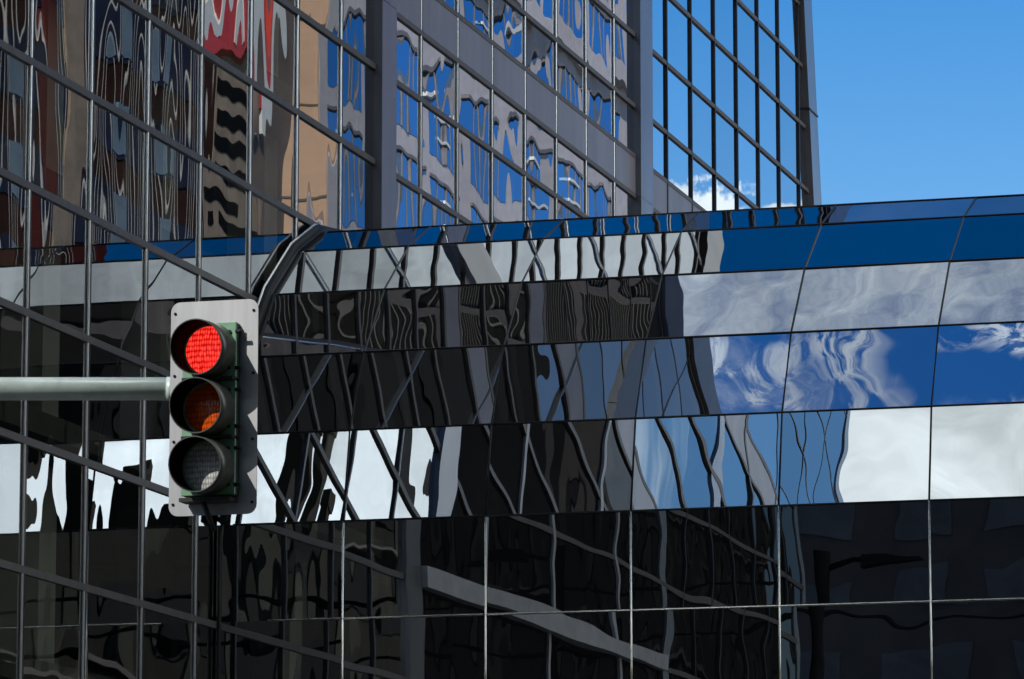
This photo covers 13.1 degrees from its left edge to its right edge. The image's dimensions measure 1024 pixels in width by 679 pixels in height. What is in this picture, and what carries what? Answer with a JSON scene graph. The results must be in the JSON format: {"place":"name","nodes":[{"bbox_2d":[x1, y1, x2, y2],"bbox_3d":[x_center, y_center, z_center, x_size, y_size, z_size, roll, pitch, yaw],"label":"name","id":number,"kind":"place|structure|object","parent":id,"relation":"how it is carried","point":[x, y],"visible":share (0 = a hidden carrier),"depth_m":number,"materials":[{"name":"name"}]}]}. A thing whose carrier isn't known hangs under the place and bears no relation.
{"place":"outdoors","nodes":[
{"label":"outdoors","id":0,"kind":"place"},
{"bbox_2d":[812,0,1023,204],"label":"sky","id":1,"kind":"structure","parent":0,"point":[917,99],"materials":[{"name":"blue"}]},
{"label":"road","id":2,"kind":"structure","parent":0,"visible":0},
{"bbox_2d":[0,377,169,400],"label":"signal mast","id":3,"kind":"object","parent":2,"relation":"on","point":[84,388],"visible":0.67,"depth_m":26.94,"materials":[{"name":"grey metal"}]},
{"bbox_2d":[168,299,258,531],"bbox_3d":[-1.818,0.444,26.667,0.556,1.405,0.490,-3,-10,16],"label":"traffic light","id":4,"kind":"object","parent":3,"relation":"attached to","point":[213,410],"visible":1,"depth_m":26.67,"materials":[{"name":"metal"}]},
{"bbox_2d":[181,438,235,496],"bbox_3d":[-1.811,0.763,26.638,0.340,0.340,0.019,-3,-10,16],"label":"signal door","id":5,"kind":"structure","parent":4,"relation":"in","point":[228,490],"depth_m":26.61,"materials":[{"name":"green metal"}]},
{"bbox_2d":[182,380,235,435],"bbox_3d":[-1.811,0.415,26.696,0.340,0.340,0.019,-3,-10,16],"label":"signal door","id":6,"kind":"structure","parent":4,"relation":"in","point":[229,384],"depth_m":26.68,"materials":[{"name":"green metal"}]},
{"bbox_2d":[183,322,236,377],"bbox_3d":[-1.811,0.068,26.753,0.340,0.340,0.019,-3,-10,16],"label":"signal door","id":7,"kind":"structure","parent":4,"relation":"in","point":[232,326],"depth_m":26.73,"materials":[{"name":"green metal"}]},
{"label":"ground","id":8,"kind":"structure","parent":0,"visible":0},
{"bbox_2d":[0,0,821,678],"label":"glass office tower","id":9,"kind":"structure","parent":8,"relation":"on","point":[160,160],"depth_m":72.78,"materials":[{"name":"glass"}]},
{"bbox_2d":[0,568,20,678],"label":"window pane","id":10,"kind":"structure","parent":9,"relation":"in","point":[10,581],"depth_m":63.13,"materials":[{"name":"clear glass"}]},
{"bbox_2d":[0,436,22,564],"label":"window pane","id":11,"kind":"structure","parent":9,"relation":"in","point":[11,452],"depth_m":63.38,"materials":[{"name":"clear glass"}]},
{"bbox_2d":[0,306,24,434],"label":"window pane","id":12,"kind":"structure","parent":9,"relation":"in","point":[12,324],"depth_m":63.64,"materials":[{"name":"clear glass"}]},
{"bbox_2d":[0,176,27,307],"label":"window pane","id":13,"kind":"structure","parent":9,"relation":"in","point":[13,197],"depth_m":63.89,"materials":[{"name":"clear glass"}]},
{"bbox_2d":[0,49,29,180],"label":"window pane","id":14,"kind":"structure","parent":9,"relation":"in","point":[14,73],"depth_m":64.16,"materials":[{"name":"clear glass"}]},
{"bbox_2d":[0,0,30,55],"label":"window pane","id":15,"kind":"structure","parent":9,"relation":"in","point":[15,15],"depth_m":64.39,"materials":[{"name":"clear glass"}]},
{"bbox_2d":[23,575,81,678],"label":"window pane","id":16,"kind":"structure","parent":9,"relation":"in","point":[53,611],"depth_m":64.66,"materials":[{"name":"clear glass"}]},
{"bbox_2d":[25,446,83,582],"bbox_3d":[-6.665,2.555,64.937,0.001,1.862,2.413,-3,-10,16],"label":"window pane","id":17,"kind":"structure","parent":9,"relation":"in","point":[55,484],"depth_m":64.96,"materials":[{"name":"black glass"}]},
{"bbox_2d":[28,319,85,457],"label":"window pane","id":18,"kind":"structure","parent":9,"relation":"in","point":[60,424],"depth_m":65.26,"materials":[{"name":"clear glass"}]},
{"bbox_2d":[30,192,87,333],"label":"window pane","id":19,"kind":"structure","parent":9,"relation":"in","point":[59,236],"depth_m":65.58,"materials":[{"name":"black glass"}]},
{"bbox_2d":[32,68,89,210],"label":"window pane","id":20,"kind":"structure","parent":9,"relation":"in","point":[61,115],"depth_m":65.87,"materials":[{"name":"black glass"}]},
{"bbox_2d":[34,0,91,90],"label":"window pane","id":21,"kind":"structure","parent":9,"relation":"in","point":[62,27],"depth_m":66.26,"materials":[{"name":"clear glass"}]},
{"bbox_2d":[85,592,139,678],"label":"window pane","id":22,"kind":"structure","parent":9,"relation":"in","point":[112,626],"depth_m":66.96,"materials":[{"name":"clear glass"}]},
{"bbox_2d":[87,468,141,598],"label":"window pane","id":23,"kind":"structure","parent":9,"relation":"in","point":[114,504],"depth_m":67.25,"materials":[{"name":"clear glass"}]},
{"bbox_2d":[89,345,142,477],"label":"window pane","id":24,"kind":"structure","parent":9,"relation":"in","point":[115,426],"depth_m":67.55,"materials":[{"name":"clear glass"}]},
{"bbox_2d":[91,223,144,358],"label":"window pane","id":25,"kind":"structure","parent":9,"relation":"in","point":[118,264],"depth_m":67.86,"materials":[{"name":"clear glass"}]},
{"bbox_2d":[93,103,145,239],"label":"window pane","id":26,"kind":"structure","parent":9,"relation":"in","point":[119,156],"depth_m":68.18,"materials":[{"name":"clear glass"}]},
{"bbox_2d":[94,0,147,123],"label":"window pane","id":27,"kind":"structure","parent":9,"relation":"in","point":[121,34],"depth_m":68.50,"materials":[{"name":"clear glass"}]},
{"bbox_2d":[131,0,147,10],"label":"window pane","id":28,"kind":"structure","parent":9,"relation":"in","point":[142,3],"depth_m":69.49,"materials":[{"name":"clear glass"}]},
{"bbox_2d":[146,369,169,487],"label":"window pane","id":29,"kind":"structure","parent":9,"relation":"in","point":[158,413],"depth_m":69.27,"materials":[{"name":"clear glass"}]},
{"bbox_2d":[143,609,193,678],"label":"window pane","id":30,"kind":"structure","parent":9,"relation":"in","point":[168,640],"depth_m":69.25,"materials":[{"name":"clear glass"}]},
{"bbox_2d":[144,488,194,614],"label":"window pane","id":31,"kind":"structure","parent":9,"relation":"in","point":[169,538],"depth_m":69.49,"materials":[{"name":"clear glass"}]},
{"bbox_2d":[147,251,197,370],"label":"window pane","id":32,"kind":"structure","parent":9,"relation":"in","point":[170,284],"depth_m":69.78,"materials":[{"name":"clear glass"}]},
{"bbox_2d":[149,135,198,266],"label":"window pane","id":33,"kind":"structure","parent":9,"relation":"in","point":[174,176],"depth_m":70.46,"materials":[{"name":"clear glass"}]},
{"bbox_2d":[150,23,199,153],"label":"window pane","id":34,"kind":"structure","parent":9,"relation":"in","point":[175,66],"depth_m":70.76,"materials":[{"name":"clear glass"}]},
{"bbox_2d":[152,0,200,44],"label":"window pane","id":35,"kind":"structure","parent":9,"relation":"in","point":[184,16],"depth_m":71.24,"materials":[{"name":"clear glass"}]},
{"bbox_2d":[197,624,215,678],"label":"window pane","id":36,"kind":"structure","parent":9,"relation":"in","point":[206,636],"depth_m":70.98,"materials":[{"name":"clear glass"}]},
{"bbox_2d":[198,515,217,620],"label":"window pane","id":37,"kind":"structure","parent":9,"relation":"in","point":[207,545],"depth_m":71.21,"materials":[{"name":"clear glass"}]},
{"bbox_2d":[201,278,243,300],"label":"window pane","id":38,"kind":"structure","parent":9,"relation":"in","point":[210,291],"depth_m":72.12,"materials":[{"name":"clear glass"}]},
{"bbox_2d":[202,165,247,291],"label":"window pane","id":39,"kind":"structure","parent":9,"relation":"in","point":[224,202],"depth_m":72.75,"materials":[{"name":"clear glass"}]},
{"bbox_2d":[203,57,248,182],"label":"window pane","id":40,"kind":"structure","parent":9,"relation":"in","point":[226,97],"depth_m":73.06,"materials":[{"name":"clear glass"}]},
{"bbox_2d":[204,0,249,76],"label":"window pane","id":41,"kind":"structure","parent":9,"relation":"in","point":[227,22],"depth_m":73.43,"materials":[{"name":"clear glass"}]},
{"bbox_2d":[251,193,294,297],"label":"window pane","id":42,"kind":"structure","parent":9,"relation":"in","point":[273,229],"depth_m":74.75,"materials":[{"name":"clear glass"}]},
{"bbox_2d":[252,88,295,209],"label":"window pane","id":43,"kind":"structure","parent":9,"relation":"in","point":[274,126],"depth_m":75.34,"materials":[{"name":"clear glass"}]},
{"bbox_2d":[253,0,296,106],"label":"window pane","id":44,"kind":"structure","parent":9,"relation":"in","point":[274,51],"depth_m":75.67,"materials":[{"name":"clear glass"}]},
{"bbox_2d":[298,220,309,235],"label":"window pane","id":45,"kind":"structure","parent":9,"relation":"in","point":[302,226],"depth_m":76.60,"materials":[{"name":"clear glass"}]},
{"bbox_2d":[298,118,338,228],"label":"window pane","id":46,"kind":"structure","parent":9,"relation":"in","point":[318,152],"depth_m":77.63,"materials":[{"name":"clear glass"}]},
{"bbox_2d":[299,18,339,134],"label":"window pane","id":47,"kind":"structure","parent":9,"relation":"in","point":[319,83],"depth_m":77.94,"materials":[{"name":"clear glass"}]},
{"bbox_2d":[300,0,339,37],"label":"window pane","id":48,"kind":"structure","parent":9,"relation":"in","point":[326,12],"depth_m":78.42,"materials":[{"name":"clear glass"}]},
{"bbox_2d":[342,146,372,229],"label":"window pane","id":49,"kind":"structure","parent":9,"relation":"in","point":[357,173],"depth_m":79.69,"materials":[{"name":"blue glass"}]},
{"bbox_2d":[343,49,373,156],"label":"window pane","id":50,"kind":"structure","parent":9,"relation":"in","point":[358,78],"depth_m":80.04,"materials":[{"name":"blue glass"}]},
{"bbox_2d":[343,0,373,61],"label":"window pane","id":51,"kind":"structure","parent":9,"relation":"in","point":[358,15],"depth_m":80.35,"materials":[{"name":"blue glass"}]},
{"bbox_2d":[396,180,418,227],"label":"window pane","id":52,"kind":"structure","parent":9,"relation":"in","point":[407,200],"depth_m":82.60,"materials":[{"name":"blue glass"}]},
{"bbox_2d":[396,87,418,186],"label":"window pane","id":53,"kind":"structure","parent":9,"relation":"in","point":[407,132],"depth_m":82.88,"materials":[{"name":"blue glass"}]},
{"bbox_2d":[397,19,419,94],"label":"window pane","id":54,"kind":"structure","parent":9,"relation":"in","point":[408,41],"depth_m":83.17,"materials":[{"name":"blue glass"}]},
{"bbox_2d":[422,196,455,225],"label":"window pane","id":55,"kind":"structure","parent":9,"relation":"in","point":[432,215],"depth_m":84.31,"materials":[{"name":"blue glass"}]},
{"bbox_2d":[422,105,455,210],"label":"window pane","id":56,"kind":"structure","parent":9,"relation":"in","point":[438,136],"depth_m":84.81,"materials":[{"name":"blue glass"}]},
{"bbox_2d":[423,39,455,120],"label":"window pane","id":57,"kind":"structure","parent":9,"relation":"in","point":[439,71],"depth_m":85.06,"materials":[{"name":"blue glass"}]},
{"bbox_2d":[459,131,490,222],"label":"window pane","id":58,"kind":"structure","parent":9,"relation":"in","point":[474,160],"depth_m":87.07,"materials":[{"name":"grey glass"}]},
{"bbox_2d":[459,66,490,145],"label":"window pane","id":59,"kind":"structure","parent":9,"relation":"in","point":[474,97],"depth_m":87.35,"materials":[{"name":"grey glass"}]},
{"bbox_2d":[459,0,490,37],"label":"window pane","id":60,"kind":"structure","parent":9,"relation":"in","point":[478,12],"depth_m":87.91,"materials":[{"name":"blue glass"}]},
{"bbox_2d":[494,156,523,221],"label":"window pane","id":61,"kind":"structure","parent":9,"relation":"in","point":[508,183],"depth_m":89.36,"materials":[{"name":"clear glass"}]},
{"bbox_2d":[494,92,523,169],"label":"window pane","id":62,"kind":"structure","parent":9,"relation":"in","point":[508,121],"depth_m":89.66,"materials":[{"name":"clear glass"}]},
{"bbox_2d":[494,0,523,64],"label":"window pane","id":63,"kind":"structure","parent":9,"relation":"in","point":[508,22],"depth_m":90.04,"materials":[{"name":"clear glass"}]},
{"bbox_2d":[526,19,554,88],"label":"window pane","id":64,"kind":"structure","parent":9,"relation":"in","point":[540,48],"depth_m":92.31,"materials":[{"name":"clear glass"}]},
{"bbox_2d":[526,0,554,35],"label":"window pane","id":65,"kind":"structure","parent":9,"relation":"in","point":[543,11],"depth_m":92.69,"materials":[{"name":"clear glass"}]},
{"bbox_2d":[527,179,554,220],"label":"window pane","id":66,"kind":"structure","parent":9,"relation":"in","point":[540,205],"depth_m":91.61,"materials":[{"name":"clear glass"}]},
{"bbox_2d":[527,117,554,191],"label":"window pane","id":67,"kind":"structure","parent":9,"relation":"in","point":[540,144],"depth_m":91.95,"materials":[{"name":"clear glass"}]},
{"bbox_2d":[558,201,581,218],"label":"window pane","id":68,"kind":"structure","parent":9,"relation":"in","point":[564,212],"depth_m":93.60,"materials":[{"name":"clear glass"}]},
{"bbox_2d":[557,0,583,59],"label":"window pane","id":69,"kind":"structure","parent":9,"relation":"in","point":[570,12],"depth_m":94.89,"materials":[{"name":"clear glass"}]},
{"bbox_2d":[558,141,584,212],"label":"window pane","id":70,"kind":"structure","parent":9,"relation":"in","point":[571,168],"depth_m":94.24,"materials":[{"name":"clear glass"}]},
{"bbox_2d":[558,45,584,112],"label":"window pane","id":71,"kind":"structure","parent":9,"relation":"in","point":[571,74],"depth_m":94.61,"materials":[{"name":"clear glass"}]},
{"bbox_2d":[587,0,612,83],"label":"window pane","id":72,"kind":"structure","parent":9,"relation":"in","point":[599,24],"depth_m":97.11,"materials":[{"name":"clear glass"}]},
{"bbox_2d":[587,163,612,216],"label":"window pane","id":73,"kind":"structure","parent":9,"relation":"in","point":[599,188],"depth_m":96.41,"materials":[{"name":"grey glass"}]},
{"bbox_2d":[587,70,612,135],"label":"window pane","id":74,"kind":"structure","parent":9,"relation":"in","point":[599,96],"depth_m":96.85,"materials":[{"name":"blue glass"}]},
{"bbox_2d":[215,194,1023,678],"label":"glass skyway","id":75,"kind":"object","parent":9,"relation":"attached to","point":[759,444],"visible":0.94,"depth_m":70.56,"materials":[{"name":"black glass"}]},
{"bbox_2d":[615,21,633,101],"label":"window pane","id":76,"kind":"structure","parent":9,"relation":"in","point":[624,42],"depth_m":99.15,"materials":[{"name":"grey glass"}]},
{"bbox_2d":[615,93,633,151],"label":"window pane","id":77,"kind":"structure","parent":9,"relation":"in","point":[624,113],"depth_m":98.91,"materials":[{"name":"grey glass"}]},
{"bbox_2d":[615,0,633,30],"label":"window pane","id":78,"kind":"structure","parent":9,"relation":"in","point":[623,8],"depth_m":99.47,"materials":[{"name":"grey glass"}]},
{"bbox_2d":[616,185,633,215],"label":"window pane","id":79,"kind":"structure","parent":9,"relation":"in","point":[624,202],"depth_m":98.50,"materials":[{"name":"grey glass"}]},
{"bbox_2d":[652,0,664,58],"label":"window pane","id":80,"kind":"structure","parent":9,"relation":"in","point":[658,6],"depth_m":102.44,"materials":[{"name":"blue glass"}]},
{"bbox_2d":[653,55,664,127],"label":"window pane","id":81,"kind":"structure","parent":9,"relation":"in","point":[658,67],"depth_m":102.15,"materials":[{"name":"blue glass"}]},
{"bbox_2d":[653,125,665,177],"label":"window pane","id":82,"kind":"structure","parent":9,"relation":"in","point":[659,157],"depth_m":101.92,"materials":[{"name":"blue glass"}]},
{"bbox_2d":[668,69,689,148],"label":"window pane","id":83,"kind":"structure","parent":9,"relation":"in","point":[678,91],"depth_m":103.99,"materials":[{"name":"blue glass"}]},
{"bbox_2d":[668,0,689,81],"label":"window pane","id":84,"kind":"structure","parent":9,"relation":"in","point":[678,22],"depth_m":104.24,"materials":[{"name":"blue glass"}]},
{"bbox_2d":[668,137,689,196],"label":"window pane","id":85,"kind":"structure","parent":9,"relation":"in","point":[678,159],"depth_m":103.73,"materials":[{"name":"blue glass"}]},
{"bbox_2d":[692,22,712,101],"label":"window pane","id":86,"kind":"structure","parent":9,"relation":"in","point":[702,45],"depth_m":106.53,"materials":[{"name":"blue glass"}]},
{"bbox_2d":[692,90,713,168],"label":"window pane","id":87,"kind":"structure","parent":9,"relation":"in","point":[702,112],"depth_m":106.27,"materials":[{"name":"blue glass"}]},
{"bbox_2d":[693,158,713,210],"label":"window pane","id":88,"kind":"structure","parent":9,"relation":"in","point":[703,180],"depth_m":106.04,"materials":[{"name":"blue glass"}]},
{"bbox_2d":[715,0,734,56],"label":"window pane","id":89,"kind":"structure","parent":9,"relation":"in","point":[724,9],"depth_m":109.19,"materials":[{"name":"blue glass"}]},
{"bbox_2d":[715,44,735,122],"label":"window pane","id":90,"kind":"structure","parent":9,"relation":"in","point":[725,66],"depth_m":108.84,"materials":[{"name":"blue glass"}]},
{"bbox_2d":[716,112,735,187],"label":"window pane","id":91,"kind":"structure","parent":9,"relation":"in","point":[725,132],"depth_m":108.55,"materials":[{"name":"blue glass"}]},
{"bbox_2d":[716,177,735,209],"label":"window pane","id":92,"kind":"structure","parent":9,"relation":"in","point":[726,198],"depth_m":108.19,"materials":[{"name":"white glass"}]},
{"bbox_2d":[739,197,751,208],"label":"window pane","id":93,"kind":"structure","parent":9,"relation":"in","point":[742,204],"depth_m":110.15,"materials":[{"name":"blue glass"}]},
{"bbox_2d":[737,3,756,77],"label":"window pane","id":94,"kind":"structure","parent":9,"relation":"in","point":[747,54],"depth_m":111.40,"materials":[{"name":"blue glass"}]},
{"bbox_2d":[738,66,756,141],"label":"window pane","id":95,"kind":"structure","parent":9,"relation":"in","point":[747,88],"depth_m":111.10,"materials":[{"name":"blue glass"}]},
{"bbox_2d":[738,131,757,205],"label":"window pane","id":96,"kind":"structure","parent":9,"relation":"in","point":[748,163],"depth_m":110.88,"materials":[{"name":"blue glass"}]},
{"bbox_2d":[759,25,776,96],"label":"window pane","id":97,"kind":"structure","parent":9,"relation":"in","point":[767,46],"depth_m":113.65,"materials":[{"name":"blue glass"}]},
{"bbox_2d":[759,86,777,160],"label":"window pane","id":98,"kind":"structure","parent":9,"relation":"in","point":[768,107],"depth_m":113.43,"materials":[{"name":"blue glass"}]},
{"bbox_2d":[760,151,778,207],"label":"window pane","id":99,"kind":"structure","parent":9,"relation":"in","point":[768,170],"depth_m":113.07,"materials":[{"name":"blue glass"}]},
{"bbox_2d":[779,0,796,57],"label":"window pane","id":100,"kind":"structure","parent":9,"relation":"in","point":[787,8],"depth_m":116.32,"materials":[{"name":"blue glass"}]},
{"bbox_2d":[780,47,796,115],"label":"window pane","id":101,"kind":"structure","parent":9,"relation":"in","point":[788,67],"depth_m":115.98,"materials":[{"name":"blue glass"}]},
{"bbox_2d":[780,106,797,178],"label":"window pane","id":102,"kind":"structure","parent":9,"relation":"in","point":[788,126],"depth_m":115.72,"materials":[{"name":"blue glass"}]},
{"bbox_2d":[781,170,797,206],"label":"window pane","id":103,"kind":"structure","parent":9,"relation":"in","point":[789,189],"depth_m":115.35,"materials":[{"name":"blue glass"}]}
]}

